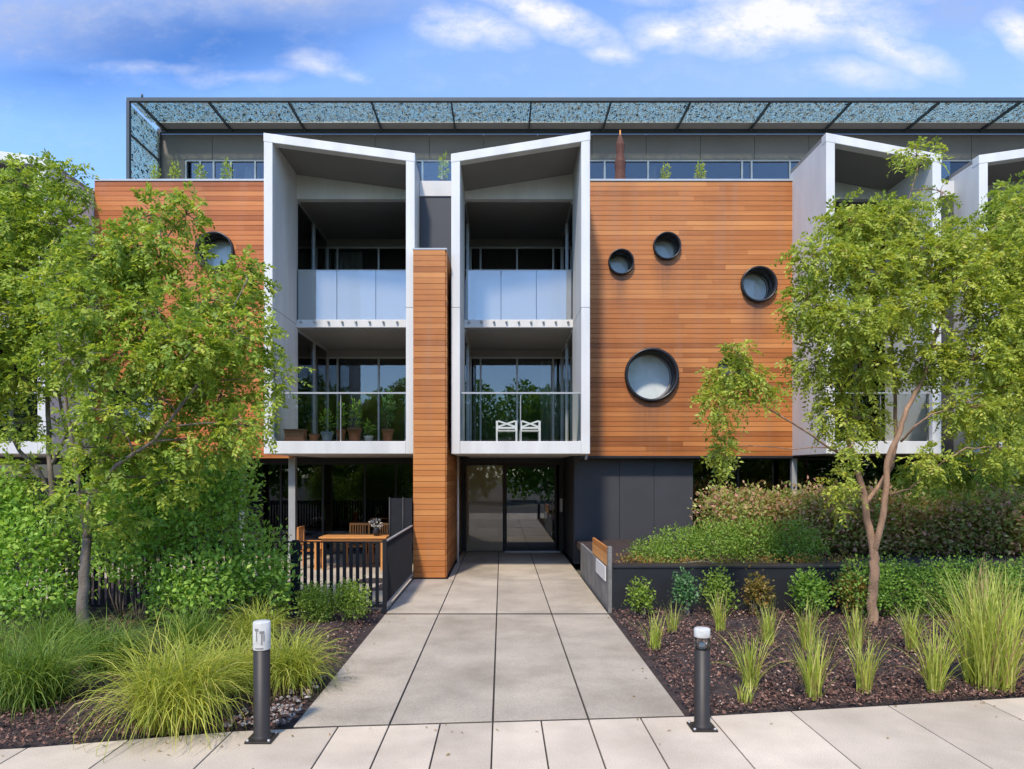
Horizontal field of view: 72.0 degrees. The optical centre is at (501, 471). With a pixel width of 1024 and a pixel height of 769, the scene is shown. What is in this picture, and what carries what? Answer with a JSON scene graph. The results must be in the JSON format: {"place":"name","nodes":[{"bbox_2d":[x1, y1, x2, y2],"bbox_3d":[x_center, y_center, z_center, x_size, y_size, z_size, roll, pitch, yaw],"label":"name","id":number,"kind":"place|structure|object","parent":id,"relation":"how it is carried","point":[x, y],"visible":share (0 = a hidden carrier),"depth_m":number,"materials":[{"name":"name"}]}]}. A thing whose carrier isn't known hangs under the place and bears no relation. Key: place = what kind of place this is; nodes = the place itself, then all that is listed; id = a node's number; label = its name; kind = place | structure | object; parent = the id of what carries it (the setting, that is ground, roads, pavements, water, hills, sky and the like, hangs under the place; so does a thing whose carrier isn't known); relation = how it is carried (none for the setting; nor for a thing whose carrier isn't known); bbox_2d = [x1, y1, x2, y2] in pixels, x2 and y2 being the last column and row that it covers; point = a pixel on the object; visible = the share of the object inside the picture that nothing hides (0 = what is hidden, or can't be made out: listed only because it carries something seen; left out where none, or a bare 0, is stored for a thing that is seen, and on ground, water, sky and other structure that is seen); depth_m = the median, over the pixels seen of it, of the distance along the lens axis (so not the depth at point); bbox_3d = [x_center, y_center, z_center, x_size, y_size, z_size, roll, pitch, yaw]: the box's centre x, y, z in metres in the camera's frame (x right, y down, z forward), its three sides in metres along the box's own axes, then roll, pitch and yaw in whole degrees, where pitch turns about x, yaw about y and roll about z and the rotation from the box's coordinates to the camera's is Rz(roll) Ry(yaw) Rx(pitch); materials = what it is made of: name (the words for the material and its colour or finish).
{"place":"outdoors","nodes":[
{"label":"outdoors","id":0,"kind":"place"},
{"bbox_2d":[4,601,115,657],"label":"strap grass","id":1,"kind":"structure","parent":0,"point":[63,622],"depth_m":8.41,"materials":[{"name":"plant"}]},
{"bbox_2d":[44,607,177,682],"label":"strap grass","id":2,"kind":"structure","parent":0,"point":[117,641],"depth_m":7.84,"materials":[{"name":"plant"}]},
{"bbox_2d":[130,591,250,660],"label":"strap grass","id":3,"kind":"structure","parent":0,"point":[206,628],"depth_m":8.54,"materials":[{"name":"plant"}]},
{"bbox_2d":[0,577,410,748],"bbox_3d":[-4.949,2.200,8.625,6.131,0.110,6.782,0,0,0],"label":"bark mulch","id":4,"kind":"object","parent":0,"point":[51,721],"visible":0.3,"depth_m":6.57,"materials":[{"name":"wood"}]},
{"bbox_2d":[0,466,70,631],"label":"shrub","id":5,"kind":"object","parent":4,"relation":"on","point":[10,517],"visible":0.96,"depth_m":9.92,"materials":[{"name":"green plant"}]},
{"bbox_2d":[0,596,72,662],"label":"shrub","id":6,"kind":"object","parent":4,"relation":"on","point":[2,642],"depth_m":7.90,"materials":[{"name":"plant"}]},
{"bbox_2d":[0,554,98,634],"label":"shrub","id":7,"kind":"object","parent":4,"relation":"on","point":[12,591],"visible":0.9,"depth_m":9.49,"materials":[{"name":"green plant"}]},
{"bbox_2d":[0,148,116,621],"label":"leafy tree","id":8,"kind":"object","parent":4,"relation":"on","point":[26,205],"visible":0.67,"depth_m":10.30,"materials":[{"name":"green plant"}]},
{"bbox_2d":[0,607,126,725],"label":"strap grass","id":9,"kind":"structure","parent":4,"relation":"on","point":[25,681],"depth_m":6.71,"materials":[{"name":"plant"}]},
{"bbox_2d":[28,476,128,620],"bbox_3d":[-6.347,1.156,10.597,1.416,2.199,1.151,0,0,0],"label":"shrub","id":10,"kind":"object","parent":4,"relation":"on","point":[78,536],"visible":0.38,"depth_m":10.50,"materials":[{"name":"green plant"}]},
{"bbox_2d":[65,446,206,624],"bbox_3d":[-5.334,0.892,10.336,1.927,2.727,1.522,0,0,0],"label":"shrub","id":11,"kind":"object","parent":4,"relation":"on","point":[135,556],"visible":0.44,"depth_m":10.19,"materials":[{"name":"green plant"}]},
{"bbox_2d":[3,181,314,644],"bbox_3d":[-4.465,-0.866,9.185,4.163,6.253,2.073,0,0,9],"label":"leafy tree","id":12,"kind":"object","parent":4,"relation":"on","point":[132,275],"visible":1,"depth_m":8.92,"materials":[{"name":"green plant"}]},
{"bbox_2d":[55,593,302,761],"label":"strap grass","id":13,"kind":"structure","parent":4,"relation":"on","point":[174,694],"depth_m":6.07,"materials":[{"name":"plant"}]},
{"bbox_2d":[124,436,271,621],"bbox_3d":[-4.645,0.854,10.468,2.358,2.802,1.793,0,0,0],"label":"shrub","id":14,"kind":"object","parent":4,"relation":"on","point":[215,505],"visible":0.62,"depth_m":10.34,"materials":[{"name":"green plant"}]},
{"bbox_2d":[128,533,269,627],"bbox_3d":[-4.224,1.560,9.971,1.838,1.390,1.568,0,0,0],"label":"shrub","id":15,"kind":"object","parent":4,"relation":"on","point":[186,588],"visible":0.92,"depth_m":9.82,"materials":[{"name":"green plant"}]},
{"bbox_2d":[4,525,412,613],"bbox_3d":[-4.755,1.685,11.619,7.939,1.190,3.155,0,0,-26],"label":"patio fence","id":16,"kind":"object","parent":4,"relation":"on","point":[397,574],"visible":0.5,"depth_m":11.29,"materials":[{"name":"metal"}]},
{"bbox_2d":[169,620,302,710],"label":"strap grass","id":17,"kind":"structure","parent":4,"relation":"on","point":[241,666],"depth_m":7.06,"materials":[{"name":"plant"}]},
{"bbox_2d":[196,507,302,624],"bbox_3d":[-3.686,1.402,10.568,1.544,1.749,1.167,0,0,0],"label":"shrub","id":18,"kind":"object","parent":4,"relation":"on","point":[276,576],"visible":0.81,"depth_m":10.41,"materials":[{"name":"green plant"}]},
{"bbox_2d":[222,672,327,727],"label":"pebbles","id":19,"kind":"object","parent":4,"relation":"on","point":[272,710],"visible":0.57,"depth_m":6.54,"materials":[{"name":"gravel"}]},
{"bbox_2d":[227,610,355,699],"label":"strap grass","id":20,"kind":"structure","parent":4,"relation":"on","point":[303,672],"depth_m":7.23,"materials":[{"name":"plant"}]},
{"bbox_2d":[293,577,340,623],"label":"box shrub","id":21,"kind":"object","parent":4,"relation":"on","point":[323,598],"visible":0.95,"depth_m":10.31,"materials":[{"name":"green plant"}]},
{"bbox_2d":[329,577,372,623],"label":"box shrub","id":22,"kind":"object","parent":4,"relation":"on","point":[351,603],"visible":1,"depth_m":10.33,"materials":[{"name":"green plant"}]},
{"bbox_2d":[1,554,415,611],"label":"patio paving","id":23,"kind":"structure","parent":0,"point":[399,593],"depth_m":15.50,"materials":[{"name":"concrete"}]},
{"bbox_2d":[297,526,321,569],"bbox_3d":[-4.442,1.748,16.300,0.464,0.965,0.520,0,0,0],"label":"wooden chair","id":24,"kind":"object","parent":23,"relation":"on","point":[300,533],"visible":0.52,"depth_m":16.32,"materials":[{"name":"wood"}]},
{"bbox_2d":[319,534,388,569],"bbox_3d":[-3.385,1.859,16.400,1.530,0.758,0.892,0,0,0],"label":"patio table","id":25,"kind":"object","parent":23,"relation":"on","point":[350,537],"visible":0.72,"depth_m":16.00,"materials":[{"name":"wood"}]},
{"bbox_2d":[368,518,383,535],"bbox_3d":[-2.904,1.269,16.294,0.372,0.419,0.331,0,0,0],"label":"flower vase","id":26,"kind":"object","parent":25,"relation":"on","point":[376,531],"visible":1,"depth_m":16.25,"materials":[{"name":"metal"}]},
{"bbox_2d":[346,523,369,563],"bbox_3d":[-3.520,1.748,17.242,0.520,0.965,0.464,0,0,0],"label":"wooden chair","id":27,"kind":"object","parent":23,"relation":"on","point":[351,528],"visible":0.41,"depth_m":17.43,"materials":[{"name":"wood"}]},
{"bbox_2d":[372,523,388,563],"bbox_3d":[-2.852,1.748,17.192,0.520,0.965,0.464,0,0,17],"label":"wooden chair","id":28,"kind":"object","parent":23,"relation":"on","point":[384,529],"visible":0.23,"depth_m":17.42,"materials":[{"name":"wood"}]},
{"bbox_2d":[389,497,411,537],"bbox_3d":[-2.115,1.390,14.697,0.481,1.720,0.066,0,0,0],"label":"privacy screen","id":29,"kind":"object","parent":23,"relation":"on","point":[400,514],"visible":0.41,"depth_m":14.70,"materials":[{"name":"metal"}]},
{"bbox_2d":[0,94,1023,577],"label":"apartment building","id":30,"kind":"structure","parent":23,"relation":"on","point":[572,294],"depth_m":17.22,"materials":[{"name":"wood"}]},
{"bbox_2d":[0,340,37,440],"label":"side window","id":31,"kind":"structure","parent":30,"relation":"in","point":[30,409],"depth_m":18.84,"materials":[{"name":"glass"}]},
{"bbox_2d":[105,382,159,435],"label":"round window","id":32,"kind":"structure","parent":30,"relation":"in","point":[146,403],"depth_m":17.36,"materials":[{"name":"glass"}]},
{"bbox_2d":[168,159,180,178],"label":"potted plant","id":33,"kind":"object","parent":30,"relation":"on","point":[171,169],"visible":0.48,"depth_m":17.47,"materials":[{"name":"green plant"}]},
{"bbox_2d":[193,163,207,178],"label":"potted plant","id":34,"kind":"object","parent":30,"relation":"on","point":[198,168],"visible":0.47,"depth_m":17.48,"materials":[{"name":"green plant"}]},
{"bbox_2d":[0,463,413,552],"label":"ground floor window","id":35,"kind":"structure","parent":30,"relation":"in","point":[331,497],"depth_m":19.31,"materials":[{"name":"glass"}]},
{"bbox_2d":[194,231,234,270],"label":"round window","id":36,"kind":"structure","parent":30,"relation":"in","point":[224,246],"depth_m":17.32,"materials":[{"name":"glass"}]},
{"bbox_2d":[220,157,233,178],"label":"potted plant","id":37,"kind":"object","parent":30,"relation":"on","point":[227,166],"visible":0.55,"depth_m":17.47,"materials":[{"name":"green plant"}]},
{"bbox_2d":[283,429,307,440],"bbox_3d":[-4.530,-0.799,15.460,0.464,0.272,0.250,0,0,0],"label":"planter box","id":38,"kind":"object","parent":30,"relation":"on","point":[295,434],"visible":0.83,"depth_m":15.35,"materials":[{"name":"wood"}]},
{"bbox_2d":[298,330,326,440],"bbox_3d":[-4.927,-2.050,18.405,0.090,2.780,2.750,0,0,0],"label":"side window","id":39,"kind":"structure","parent":30,"relation":"in","point":[311,354],"depth_m":18.20,"materials":[{"name":"glass"}]},
{"bbox_2d":[298,202,326,319],"bbox_3d":[-4.927,-5.095,18.405,0.090,2.890,2.750,0,0,0],"label":"side window","id":40,"kind":"structure","parent":30,"relation":"in","point":[312,243],"depth_m":18.20,"materials":[{"name":"glass"}]},
{"bbox_2d":[319,408,335,440],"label":"potted plant","id":41,"kind":"object","parent":30,"relation":"on","point":[327,435],"visible":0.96,"depth_m":15.40,"materials":[{"name":"green plant"}]},
{"bbox_2d":[335,402,347,440],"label":"potted plant","id":42,"kind":"object","parent":30,"relation":"on","point":[343,432],"visible":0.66,"depth_m":15.41,"materials":[{"name":"green plant"}]},
{"bbox_2d":[345,397,361,440],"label":"potted plant","id":43,"kind":"object","parent":30,"relation":"on","point":[354,432],"visible":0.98,"depth_m":15.38,"materials":[{"name":"green plant"}]},
{"bbox_2d":[327,357,405,440],"bbox_3d":[-3.494,-1.950,19.860,2.866,2.580,0.088,0,0,0],"label":"sliding window","id":44,"kind":"structure","parent":30,"relation":"in","point":[337,358],"depth_m":19.82,"materials":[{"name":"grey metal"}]},
{"bbox_2d":[327,247,405,319],"bbox_3d":[-3.494,-4.995,19.860,2.866,2.690,0.088,0,0,0],"label":"sliding window","id":45,"kind":"structure","parent":30,"relation":"in","point":[337,248],"depth_m":19.82,"materials":[{"name":"grey metal"}]},
{"bbox_2d":[362,418,374,440],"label":"potted plant","id":46,"kind":"object","parent":30,"relation":"on","point":[369,438],"visible":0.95,"depth_m":15.42,"materials":[{"name":"green plant"}]},
{"bbox_2d":[380,388,396,440],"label":"potted plant","id":47,"kind":"object","parent":30,"relation":"on","point":[387,433],"visible":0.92,"depth_m":15.40,"materials":[{"name":"green plant"}]},
{"bbox_2d":[437,152,449,180],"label":"potted plant","id":48,"kind":"object","parent":30,"relation":"on","point":[443,163],"visible":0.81,"depth_m":17.17,"materials":[{"name":"green plant"}]},
{"bbox_2d":[465,330,470,440],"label":"side window","id":49,"kind":"structure","parent":30,"relation":"in","point":[467,346],"depth_m":18.26,"materials":[{"name":"glass"}]},
{"bbox_2d":[465,202,470,319],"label":"side window","id":50,"kind":"structure","parent":30,"relation":"in","point":[467,230],"depth_m":18.26,"materials":[{"name":"glass"}]},
{"bbox_2d":[496,420,516,440],"bbox_3d":[0.111,-0.924,16.300,0.489,0.522,0.480,0,0,0],"label":"white chair","id":51,"kind":"object","parent":30,"relation":"on","point":[504,424],"visible":0.89,"depth_m":16.10,"materials":[{"name":"plastic"}]},
{"bbox_2d":[470,357,561,440],"bbox_3d":[0.406,-1.950,19.860,2.605,2.580,0.088,0,0,0],"label":"sliding window","id":52,"kind":"structure","parent":30,"relation":"in","point":[471,358],"depth_m":19.82,"materials":[{"name":"grey metal"}]},
{"bbox_2d":[470,247,561,319],"bbox_3d":[0.406,-4.995,19.860,2.605,2.690,0.088,0,0,0],"label":"sliding window","id":53,"kind":"structure","parent":30,"relation":"in","point":[471,248],"depth_m":19.82,"materials":[{"name":"grey metal"}]},
{"bbox_2d":[519,420,540,440],"bbox_3d":[0.652,-0.924,16.300,0.474,0.522,0.480,0,0,0],"label":"white chair","id":54,"kind":"object","parent":30,"relation":"on","point":[538,426],"visible":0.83,"depth_m":16.10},
{"bbox_2d":[504,465,559,551],"bbox_3d":[0.847,1.032,19.727,1.546,2.424,0.255,0,0,0],"label":"entrance door","id":55,"kind":"structure","parent":30,"relation":"in","point":[530,490],"depth_m":19.84,"materials":[{"name":"black glass"}]},
{"bbox_2d":[561,330,571,440],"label":"side window","id":56,"kind":"structure","parent":30,"relation":"in","point":[566,350],"depth_m":18.21,"materials":[{"name":"glass"}]},
{"bbox_2d":[561,202,571,319],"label":"side window","id":57,"kind":"structure","parent":30,"relation":"in","point":[566,239],"depth_m":18.21,"materials":[{"name":"glass"}]},
{"bbox_2d":[185,160,971,180],"bbox_3d":[7.964,-7.920,20.190,34.072,2.040,0.088,0,0,0],"label":"penthouse window","id":58,"kind":"structure","parent":30,"relation":"in","point":[952,166],"depth_m":20.17,"materials":[{"name":"glass"}]},
{"bbox_2d":[614,130,625,178],"bbox_3d":[3.061,-7.861,18.200,0.500,1.938,0.500,0,0,0],"label":"folded umbrella","id":59,"kind":"object","parent":30,"relation":"on","point":[620,164],"visible":0.4,"depth_m":18.10,"materials":[{"name":"brown fabric"}]},
{"bbox_2d":[608,248,633,274],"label":"round window","id":60,"kind":"structure","parent":30,"relation":"in","point":[621,261],"depth_m":17.23,"materials":[{"name":"glass"}]},
{"bbox_2d":[624,348,678,401],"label":"round window","id":61,"kind":"structure","parent":30,"relation":"in","point":[651,374],"depth_m":17.36,"materials":[{"name":"glass"}]},
{"bbox_2d":[653,231,680,259],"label":"round window","id":62,"kind":"structure","parent":30,"relation":"in","point":[667,245],"depth_m":17.20,"materials":[{"name":"glass"}]},
{"bbox_2d":[694,162,706,178],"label":"potted plant","id":63,"kind":"object","parent":30,"relation":"on","point":[698,172],"visible":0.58,"depth_m":17.57,"materials":[{"name":"green plant"}]},
{"bbox_2d":[717,358,741,380],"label":"round window","id":64,"kind":"structure","parent":30,"relation":"in","point":[719,365],"depth_m":17.36,"materials":[{"name":"glass"}]},
{"bbox_2d":[740,266,777,302],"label":"round window","id":65,"kind":"structure","parent":30,"relation":"in","point":[758,284],"depth_m":17.25,"materials":[{"name":"glass"}]},
{"bbox_2d":[693,458,1023,539],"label":"ground floor window","id":66,"kind":"structure","parent":30,"relation":"in","point":[774,471],"depth_m":17.57,"materials":[{"name":"glass"}]},
{"bbox_2d":[835,330,884,440],"bbox_3d":[9.259,-2.050,18.405,0.090,2.780,2.750,0,0,0],"label":"side window","id":67,"kind":"structure","parent":30,"relation":"in","point":[865,400],"depth_m":17.86,"materials":[{"name":"glass"}]},
{"bbox_2d":[210,593,308,648],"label":"strap grass","id":68,"kind":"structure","parent":0,"point":[251,619],"depth_m":9.04,"materials":[{"name":"plant"}]},
{"bbox_2d":[0,551,606,728],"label":"ground","id":69,"kind":"structure","parent":0,"point":[577,567],"depth_m":18.31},
{"bbox_2d":[575,537,1023,612],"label":"planter wall","id":70,"kind":"structure","parent":69,"relation":"on","point":[606,578],"depth_m":11.38,"materials":[{"name":"concrete"}]},
{"bbox_2d":[623,512,835,562],"bbox_3d":[4.160,1.198,13.138,3.797,0.985,1.946,0,0,0],"label":"groundcover plant","id":71,"kind":"object","parent":70,"relation":"on","point":[770,542],"visible":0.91,"depth_m":12.98,"materials":[{"name":"green plant"}]},
{"bbox_2d":[612,549,861,562],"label":"groundcover plant","id":72,"kind":"object","parent":70,"relation":"on","point":[700,561],"visible":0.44,"depth_m":11.99,"materials":[{"name":"green plant"}]},
{"bbox_2d":[688,475,1023,556],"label":"hedge","id":73,"kind":"object","parent":70,"relation":"on","point":[998,520],"visible":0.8,"depth_m":13.75,"materials":[{"name":"green plant"}]},
{"bbox_2d":[889,171,1023,509],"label":"leafy tree","id":74,"kind":"object","parent":70,"relation":"on","point":[971,483],"visible":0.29,"depth_m":12.29,"materials":[{"name":"green plant"}]},
{"bbox_2d":[294,552,683,726],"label":"path","id":75,"kind":"structure","parent":0,"point":[451,680],"depth_m":8.47,"materials":[{"name":"concrete"}]},
{"bbox_2d":[293,716,683,728],"bbox_3d":[-0.075,2.301,6.340,3.525,0.097,0.032,0,0,-5],"label":"path seam","id":76,"kind":"object","parent":75,"relation":"on","point":[492,722],"visible":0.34,"depth_m":6.33,"materials":[{"name":"concrete"}]},
{"bbox_2d":[386,613,607,615],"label":"paving joints","id":77,"kind":"object","parent":75,"relation":"on","point":[497,613],"visible":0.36,"depth_m":11.19,"materials":[{"name":"concrete"}]},
{"bbox_2d":[315,722,666,768],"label":"footpath base","id":78,"kind":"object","parent":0,"point":[492,747],"depth_m":5.80,"materials":[{"name":"concrete"}]},
{"bbox_2d":[0,698,1023,768],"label":"footpath","id":79,"kind":"structure","parent":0,"point":[975,734],"depth_m":5.79,"materials":[{"name":"concrete"}]},
{"bbox_2d":[244,619,278,743],"bbox_3d":[-2.018,1.752,5.921,0.220,0.995,0.220,0,0,0],"label":"bollard light","id":80,"kind":"object","parent":79,"relation":"on","point":[262,734],"visible":1,"depth_m":5.86,"materials":[{"name":"black metal"}]},
{"bbox_2d":[686,626,717,731],"bbox_3d":[1.761,1.810,6.188,0.220,0.878,0.220,0,0,0],"label":"bollard light","id":81,"kind":"object","parent":79,"relation":"on","point":[701,722],"visible":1,"depth_m":6.13,"materials":[{"name":"black metal"}]},
{"bbox_2d":[0,0,1023,187],"label":"sky","id":82,"kind":"structure","parent":0,"point":[69,69],"materials":[{"name":"blue"}]},
{"bbox_2d":[608,607,1023,717],"bbox_3d":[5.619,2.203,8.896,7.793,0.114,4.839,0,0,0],"label":"bark mulch","id":83,"kind":"object","parent":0,"point":[876,695],"visible":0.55,"depth_m":8.03,"materials":[{"name":"wood"}]},
{"bbox_2d":[621,574,657,618],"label":"shrub","id":84,"kind":"object","parent":83,"relation":"on","point":[640,597],"visible":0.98,"depth_m":10.80,"materials":[{"name":"green plant"}]},
{"bbox_2d":[628,609,665,650],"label":"grass tuft","id":85,"kind":"object","parent":83,"relation":"on","point":[654,636],"visible":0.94,"depth_m":8.83,"materials":[{"name":"plant"}]},
{"bbox_2d":[662,600,685,631],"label":"grass tuft","id":86,"kind":"object","parent":83,"relation":"on","point":[673,625],"visible":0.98,"depth_m":9.78,"materials":[{"name":"plant"}]},
{"bbox_2d":[667,566,701,614],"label":"shrub","id":87,"kind":"object","parent":83,"relation":"on","point":[686,595],"visible":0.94,"depth_m":10.81,"materials":[{"name":"green plant"}]},
{"bbox_2d":[698,561,739,615],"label":"shrub","id":88,"kind":"object","parent":83,"relation":"on","point":[711,585],"visible":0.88,"depth_m":10.80,"materials":[{"name":"green plant"}]},
{"bbox_2d":[707,588,740,630],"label":"grass tuft","id":89,"kind":"object","parent":83,"relation":"on","point":[719,617],"visible":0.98,"depth_m":9.80,"materials":[{"name":"plant"}]},
{"bbox_2d":[732,679,758,704],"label":"grass tuft","id":90,"kind":"object","parent":83,"relation":"on","point":[740,693],"visible":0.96,"depth_m":6.80,"materials":[{"name":"plant"}]},
{"bbox_2d":[712,622,797,689],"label":"grass tuft","id":91,"kind":"object","parent":83,"relation":"on","point":[748,658],"visible":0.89,"depth_m":7.15,"materials":[{"name":"plant"}]},
{"bbox_2d":[737,565,777,616],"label":"shrub","id":92,"kind":"object","parent":83,"relation":"on","point":[756,588],"visible":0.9,"depth_m":10.80,"materials":[{"name":"green plant"}]},
{"bbox_2d":[753,597,784,644],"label":"grass tuft","id":93,"kind":"object","parent":83,"relation":"on","point":[768,627],"visible":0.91,"depth_m":9.08,"materials":[{"name":"plant"}]},
{"bbox_2d":[780,599,830,650],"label":"grass tuft","id":94,"kind":"object","parent":83,"relation":"on","point":[806,631],"visible":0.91,"depth_m":8.76,"materials":[{"name":"plant"}]},
{"bbox_2d":[784,561,836,617],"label":"shrub","id":95,"kind":"object","parent":83,"relation":"on","point":[806,589],"visible":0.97,"depth_m":10.79,"materials":[{"name":"green plant"}]},
{"bbox_2d":[773,626,859,700],"bbox_3d":[3.018,1.858,6.992,0.861,0.750,0.813,0,0,-29],"label":"grass tuft","id":96,"kind":"object","parent":83,"relation":"on","point":[812,675],"visible":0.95,"depth_m":6.87,"materials":[{"name":"plant"}]},
{"bbox_2d":[831,566,867,617],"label":"shrub","id":97,"kind":"object","parent":83,"relation":"on","point":[854,580],"visible":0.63,"depth_m":10.79,"materials":[{"name":"green plant"}]},
{"bbox_2d":[831,603,878,648],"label":"grass tuft","id":98,"kind":"object","parent":83,"relation":"on","point":[855,625],"visible":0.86,"depth_m":8.76,"materials":[{"name":"plant"}]},
{"bbox_2d":[689,136,1023,624],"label":"leafy tree","id":99,"kind":"object","parent":83,"relation":"on","point":[1005,288],"visible":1,"depth_m":10.03,"materials":[{"name":"green plant"}]},
{"bbox_2d":[836,629,904,694],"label":"grass tuft","id":100,"kind":"object","parent":83,"relation":"on","point":[864,680],"visible":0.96,"depth_m":7.09,"materials":[{"name":"plant"}]},
{"bbox_2d":[887,602,933,651],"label":"grass tuft","id":101,"kind":"object","parent":83,"relation":"on","point":[908,639],"visible":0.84,"depth_m":8.75,"materials":[{"name":"plant"}]},
{"bbox_2d":[829,548,1023,619],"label":"hedge","id":102,"kind":"object","parent":83,"relation":"on","point":[885,598],"visible":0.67,"depth_m":10.66,"materials":[{"name":"green plant"}]},
{"bbox_2d":[891,613,983,693],"bbox_3d":[4.360,1.830,7.098,0.868,0.805,0.866,0,0,0],"label":"grass tuft","id":103,"kind":"object","parent":83,"relation":"on","point":[935,680],"visible":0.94,"depth_m":7.07,"materials":[{"name":"plant"}]},
{"bbox_2d":[890,558,1023,693],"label":"grass tuft","id":104,"kind":"object","parent":83,"relation":"on","point":[994,662],"visible":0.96,"depth_m":7.15,"materials":[{"name":"plant"}]},
{"bbox_2d":[929,555,1023,644],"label":"grass tuft","id":105,"kind":"object","parent":83,"relation":"on","point":[971,592],"visible":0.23,"depth_m":9.11,"materials":[{"name":"plant"}]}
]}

